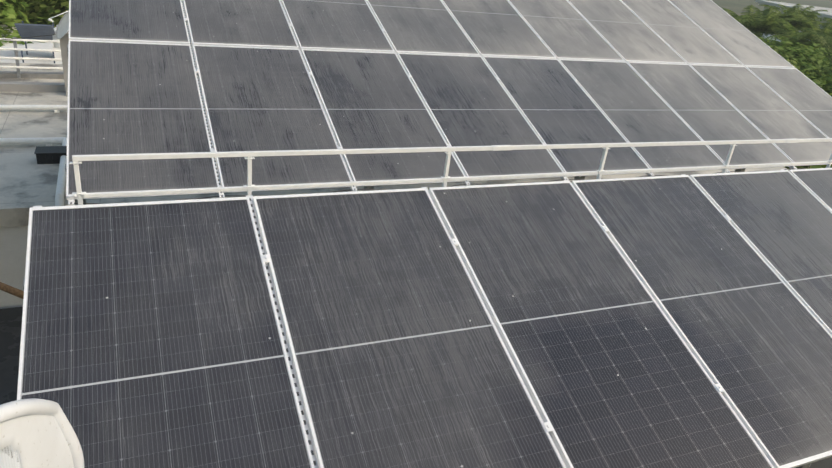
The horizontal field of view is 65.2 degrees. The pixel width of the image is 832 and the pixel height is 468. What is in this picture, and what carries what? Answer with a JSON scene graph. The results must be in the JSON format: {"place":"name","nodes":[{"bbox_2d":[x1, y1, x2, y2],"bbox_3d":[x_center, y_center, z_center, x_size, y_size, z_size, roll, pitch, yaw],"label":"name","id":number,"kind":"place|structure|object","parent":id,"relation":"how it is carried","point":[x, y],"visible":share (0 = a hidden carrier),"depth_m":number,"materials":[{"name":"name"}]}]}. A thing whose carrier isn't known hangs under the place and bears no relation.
{"place":"outdoors","nodes":[
{"label":"outdoors","id":0,"kind":"place"},
{"bbox_2d":[712,0,831,32],"bbox_3d":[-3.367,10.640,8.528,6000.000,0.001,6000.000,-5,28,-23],"label":"ground","id":1,"kind":"structure","parent":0,"point":[736,6],"depth_m":271.21,"materials":[{"name":"grey plant"}]},
{"bbox_2d":[0,226,27,308],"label":"building wall","id":2,"kind":"structure","parent":1,"relation":"on","point":[13,246],"depth_m":10.37,"materials":[{"name":"grey concrete"}]},
{"bbox_2d":[0,63,788,226],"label":"roof","id":3,"kind":"structure","parent":2,"relation":"on","point":[27,181],"depth_m":12.19,"materials":[{"name":"concrete"}]},
{"bbox_2d":[13,37,20,77],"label":"pipe rack posts","id":4,"kind":"object","parent":3,"relation":"on","point":[16,60],"visible":0.32,"depth_m":16.20,"materials":[{"name":"grey metal"}]},
{"bbox_2d":[0,38,62,69],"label":"white pipe rack pipes","id":5,"kind":"object","parent":3,"relation":"on","point":[45,50],"visible":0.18,"depth_m":16.23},
{"bbox_2d":[0,71,65,91],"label":"terrace kerb","id":6,"kind":"structure","parent":3,"relation":"on","point":[30,87],"depth_m":15.62,"materials":[{"name":"paint"}]},
{"bbox_2d":[34,146,66,163],"bbox_3d":[-6.572,-1.425,11.767,0.520,0.211,0.380,-5,28,-23],"label":"black plastic crate","id":7,"kind":"object","parent":3,"relation":"on","point":[49,154],"visible":0.85,"depth_m":11.64,"materials":[{"name":"black plastic"}]},
{"bbox_2d":[60,31,68,96],"bbox_3d":[-8.117,-4.019,15.364,0.380,1.470,0.380,-5,28,-23],"label":"panel side","id":8,"kind":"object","parent":3,"relation":"on","point":[64,40],"depth_m":15.07,"materials":[{"name":"paint"}]},
{"bbox_2d":[1,34,54,39],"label":"railing","id":9,"kind":"object","parent":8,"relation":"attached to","point":[26,37],"visible":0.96,"depth_m":14.79,"materials":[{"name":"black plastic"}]},
{"bbox_2d":[48,10,68,38],"bbox_3d":[-7.957,-4.569,14.758,0.514,1.008,0.558,4,25,-5],"label":"satellite dish","id":10,"kind":"object","parent":8,"relation":"attached to","point":[62,29],"visible":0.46,"depth_m":14.81,"materials":[{"name":"paint"}]},
{"bbox_2d":[0,0,44,46],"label":"broadleaf tree","id":11,"kind":"object","parent":1,"relation":"on","point":[10,11],"visible":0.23,"depth_m":22.21,"materials":[{"name":"green plant"}]},
{"bbox_2d":[0,25,61,63],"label":"neighbour roof","id":12,"kind":"structure","parent":1,"relation":"on","point":[32,54],"depth_m":20.13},
{"bbox_2d":[14,21,54,62],"bbox_3d":[-11.252,-5.784,19.387,0.950,1.124,1.348,-5,28,-23],"label":"roof collector","id":13,"kind":"object","parent":12,"relation":"on","point":[29,30],"visible":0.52,"depth_m":19.08,"materials":[{"name":"grey glass"}]},
{"bbox_2d":[52,25,61,58],"bbox_3d":[-10.533,-5.790,19.744,0.900,0.990,0.666,-5,28,-23],"label":"white water tank","id":14,"kind":"object","parent":12,"relation":"on","point":[56,46],"visible":0.25,"depth_m":19.58,"materials":[{"name":"paint"}]},
{"bbox_2d":[0,0,66,28],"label":"broadleaf tree","id":15,"kind":"object","parent":1,"relation":"on","point":[25,22],"depth_m":25.14,"materials":[{"name":"green plant"}]},
{"bbox_2d":[0,0,68,25],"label":"broadleaf tree","id":16,"kind":"object","parent":1,"relation":"on","point":[54,8],"visible":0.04,"depth_m":24.80,"materials":[{"name":"green plant"}]},
{"bbox_2d":[0,307,831,467],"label":"roof","id":17,"kind":"structure","parent":1,"relation":"on","point":[10,328],"depth_m":9.51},
{"bbox_2d":[0,282,23,298],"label":"wooden pole","id":18,"kind":"object","parent":17,"relation":"on","point":[4,287],"depth_m":9.30,"materials":[{"name":"brown wood"}]},
{"bbox_2d":[0,105,67,205],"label":"pvc water pipes","id":19,"kind":"object","parent":17,"relation":"on","point":[61,181],"visible":0.62,"depth_m":12.25,"materials":[{"name":"grey plastic"}]},
{"bbox_2d":[0,398,83,467],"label":"plastic chair","id":20,"kind":"object","parent":17,"relation":"on","point":[36,433],"visible":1,"depth_m":1.06,"materials":[{"name":"white plastic"}]},
{"bbox_2d":[14,0,831,467],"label":"solar panels","id":21,"kind":"object","parent":17,"relation":"on","point":[682,320],"visible":0.85,"depth_m":4.08,"materials":[{"name":"glass"}]},
{"bbox_2d":[74,168,806,203],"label":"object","id":22,"kind":"object","parent":21,"relation":"attached to","point":[447,186],"visible":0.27,"depth_m":5.81,"materials":[{"name":"black plastic"}]},
{"bbox_2d":[69,138,831,204],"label":"railing","id":23,"kind":"object","parent":21,"relation":"attached to","point":[249,156],"visible":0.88,"depth_m":4.32,"materials":[{"name":"white metal"}]},
{"bbox_2d":[722,5,782,33],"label":"bush","id":24,"kind":"object","parent":1,"relation":"on","point":[735,15],"visible":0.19,"depth_m":60.90,"materials":[{"name":"green plant"}]},
{"bbox_2d":[733,6,797,38],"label":"coconut palm","id":25,"kind":"object","parent":1,"relation":"on","point":[761,25],"visible":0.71,"depth_m":56.02,"materials":[{"name":"green plant"}]},
{"bbox_2d":[768,44,800,70],"bbox_3d":[16.632,-8.336,41.908,13.934,10.340,13.472,27,32,36],"label":"bush","id":26,"kind":"object","parent":1,"relation":"on","point":[788,59],"depth_m":38.77,"materials":[{"name":"green plant"}]},
{"bbox_2d":[756,4,827,35],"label":"coconut palm","id":27,"kind":"object","parent":1,"relation":"on","point":[797,25],"visible":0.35,"depth_m":57.25,"materials":[{"name":"green plant"}]},
{"bbox_2d":[759,36,831,81],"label":"broadleaf tree","id":28,"kind":"object","parent":1,"relation":"on","point":[799,54],"visible":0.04,"depth_m":41.17,"materials":[{"name":"green plant"}]},
{"bbox_2d":[762,18,831,48],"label":"coconut palm","id":29,"kind":"object","parent":1,"relation":"on","point":[793,37],"visible":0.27,"depth_m":51.72,"materials":[{"name":"green plant"}]},
{"bbox_2d":[763,6,830,41],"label":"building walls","id":30,"kind":"structure","parent":1,"relation":"on","point":[780,10],"depth_m":72.04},
{"bbox_2d":[755,0,831,18],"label":"road","id":31,"kind":"structure","parent":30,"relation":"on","point":[828,14],"depth_m":71.13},
{"bbox_2d":[758,3,828,41],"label":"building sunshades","id":32,"kind":"object","parent":30,"relation":"attached to","point":[764,37],"visible":0.13,"depth_m":72.24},
{"bbox_2d":[776,4,820,43],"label":"coconut palm","id":33,"kind":"object","parent":1,"relation":"on","point":[792,9],"visible":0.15,"depth_m":60.19,"materials":[{"name":"green plant"}]},
{"bbox_2d":[774,11,831,40],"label":"coconut palm","id":34,"kind":"object","parent":1,"relation":"on","point":[827,29],"visible":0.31,"depth_m":55.67,"materials":[{"name":"green plant"}]},
{"bbox_2d":[785,73,831,169],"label":"broadleaf tree","id":35,"kind":"object","parent":1,"relation":"on","point":[814,166],"depth_m":19.00,"materials":[{"name":"green plant"}]},
{"bbox_2d":[789,27,831,56],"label":"coconut palm","id":36,"kind":"object","parent":1,"relation":"on","point":[819,40],"visible":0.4,"depth_m":50.43,"materials":[{"name":"green plant"}]},
{"bbox_2d":[805,71,831,168],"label":"broadleaf tree","id":37,"kind":"object","parent":1,"relation":"on","point":[827,89],"visible":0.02,"depth_m":24.51,"materials":[{"name":"green plant"}]},
{"bbox_2d":[806,35,831,67],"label":"bush","id":38,"kind":"object","parent":1,"relation":"on","point":[829,53],"visible":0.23,"depth_m":47.46,"materials":[{"name":"green plant"}]},
{"bbox_2d":[810,62,831,81],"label":"bush","id":39,"kind":"object","parent":1,"relation":"on","point":[820,73],"visible":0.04,"depth_m":40.62,"materials":[{"name":"green plant"}]},
{"bbox_2d":[813,75,831,94],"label":"bush","id":40,"kind":"object","parent":1,"relation":"on","point":[822,82],"depth_m":32.88,"materials":[{"name":"green plant"}]},
{"bbox_2d":[818,17,831,26],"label":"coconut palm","id":41,"kind":"object","parent":1,"relation":"on","point":[827,20],"visible":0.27,"depth_m":58.42,"materials":[{"name":"green plant"}]},
{"bbox_2d":[822,66,831,87],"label":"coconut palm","id":42,"kind":"object","parent":1,"relation":"on","point":[829,67],"visible":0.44,"depth_m":23.45,"materials":[{"name":"green plant"}]}
]}

